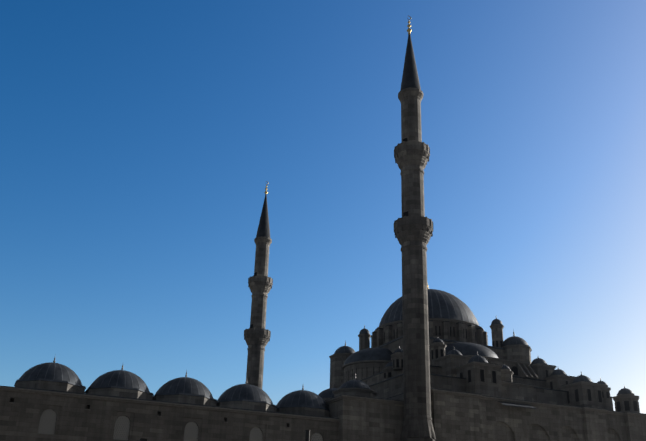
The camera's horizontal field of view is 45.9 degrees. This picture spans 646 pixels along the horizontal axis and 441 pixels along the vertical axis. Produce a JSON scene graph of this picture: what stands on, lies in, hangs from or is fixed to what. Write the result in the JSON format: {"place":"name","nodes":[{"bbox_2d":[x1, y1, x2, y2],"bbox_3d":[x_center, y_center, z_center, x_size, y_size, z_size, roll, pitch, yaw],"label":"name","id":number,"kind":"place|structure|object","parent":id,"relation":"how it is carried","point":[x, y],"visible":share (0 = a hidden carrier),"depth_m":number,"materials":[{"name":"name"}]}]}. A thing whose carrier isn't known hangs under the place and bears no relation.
{"place":"outdoors","nodes":[
{"label":"outdoors","id":0,"kind":"place"},
{"bbox_2d":[0,0,645,413],"label":"sky","id":1,"kind":"structure","parent":0,"point":[141,141],"materials":[{"name":"blue"}]},
{"bbox_2d":[395,397,626,440],"bbox_3d":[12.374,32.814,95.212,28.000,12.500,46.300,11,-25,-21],"label":"hall wall","id":2,"kind":"structure","parent":0,"point":[499,421],"depth_m":77.39,"materials":[{"name":"grey stone"}]},
{"label":"terrace paving","id":3,"kind":"structure","parent":0,"visible":0},
{"bbox_2d":[0,390,338,440],"bbox_3d":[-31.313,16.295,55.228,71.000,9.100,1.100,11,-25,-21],"label":"courtyard wall","id":4,"kind":"structure","parent":3,"relation":"on","point":[21,416],"depth_m":62.24,"materials":[{"name":"stone"}]},
{"bbox_2d":[38,409,322,440],"bbox_3d":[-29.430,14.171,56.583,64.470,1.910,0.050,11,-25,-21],"label":"arched windows","id":5,"kind":"structure","parent":4,"relation":"attached to","point":[254,432],"depth_m":61.94,"materials":[{"name":"grey stone"}]},
{"bbox_2d":[140,430,309,440],"bbox_3d":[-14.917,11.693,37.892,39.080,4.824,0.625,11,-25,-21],"label":"posts","id":6,"kind":"object","parent":3,"relation":"on","point":[307,436],"visible":1,"depth_m":43.90,"materials":[{"name":"grey stone"}]},
{"bbox_2d":[244,236,272,388],"bbox_3d":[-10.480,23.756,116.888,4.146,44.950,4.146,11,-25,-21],"label":"minaret","id":7,"kind":"object","parent":3,"relation":"on","point":[258,334],"visible":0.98,"depth_m":119.64,"materials":[{"name":"grey stone"}]},
{"bbox_2d":[256,195,269,237],"bbox_3d":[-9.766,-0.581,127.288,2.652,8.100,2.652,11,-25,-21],"label":"spire","id":8,"kind":"structure","parent":7,"relation":"on","point":[263,230],"depth_m":126.06,"materials":[{"name":"grey metal"}]},
{"bbox_2d":[15,321,645,440],"bbox_3d":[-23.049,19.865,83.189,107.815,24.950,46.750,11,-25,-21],"label":"wall","id":9,"kind":"structure","parent":3,"relation":"on","point":[455,417],"depth_m":79.26,"materials":[{"name":"grey stone"}]},
{"bbox_2d":[0,318,645,428],"bbox_3d":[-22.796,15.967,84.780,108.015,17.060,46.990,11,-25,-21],"label":"stone trim","id":10,"kind":"structure","parent":9,"relation":"on","point":[525,372],"depth_m":78.80,"materials":[{"name":"grey stone"}]},
{"bbox_2d":[3,289,643,418],"bbox_3d":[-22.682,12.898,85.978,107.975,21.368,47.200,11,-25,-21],"label":"domed roofs","id":11,"kind":"structure","parent":9,"relation":"on","point":[463,348],"depth_m":74.13,"materials":[{"name":"grey metal"}]},
{"bbox_2d":[20,289,631,406],"bbox_3d":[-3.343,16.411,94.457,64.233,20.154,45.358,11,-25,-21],"label":"lead seams","id":12,"kind":"object","parent":11,"relation":"on","point":[338,352],"visible":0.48,"depth_m":72.39,"materials":[{"name":"grey metal"}]},
{"bbox_2d":[38,326,639,440],"bbox_3d":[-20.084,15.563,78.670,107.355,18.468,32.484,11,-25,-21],"label":"dark openings","id":13,"kind":"object","parent":9,"relation":"attached to","point":[515,372],"visible":0.21,"depth_m":83.30,"materials":[{"name":"black"}]},
{"bbox_2d":[53,316,624,389],"bbox_3d":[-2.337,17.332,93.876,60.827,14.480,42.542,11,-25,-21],"label":"finials","id":14,"kind":"object","parent":9,"relation":"on","point":[54,361],"visible":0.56,"depth_m":80.67,"materials":[{"name":"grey metal"}]},
{"bbox_2d":[394,87,435,440],"bbox_3d":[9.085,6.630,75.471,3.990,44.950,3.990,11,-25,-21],"label":"minaret","id":15,"kind":"object","parent":3,"relation":"on","point":[413,230],"visible":1,"depth_m":75.21,"materials":[{"name":"grey stone"}]},
{"bbox_2d":[403,138,407,216],"bbox_3d":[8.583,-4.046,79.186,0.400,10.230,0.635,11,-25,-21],"label":"minaret doors","id":16,"kind":"structure","parent":15,"relation":"in","point":[405,213],"depth_m":77.81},
{"bbox_2d":[400,33,420,90],"bbox_3d":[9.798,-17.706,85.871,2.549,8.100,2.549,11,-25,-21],"label":"minaret spire","id":17,"kind":"object","parent":15,"relation":"on","point":[410,77],"visible":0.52,"depth_m":84.68,"materials":[{"name":"grey metal"}]},
{"bbox_2d":[407,16,411,33],"bbox_3d":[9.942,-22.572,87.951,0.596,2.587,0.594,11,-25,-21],"label":"finial","id":18,"kind":"object","parent":17,"relation":"on","point":[409,30],"visible":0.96,"depth_m":87.72,"materials":[{"name":"gold metal"}]}
]}

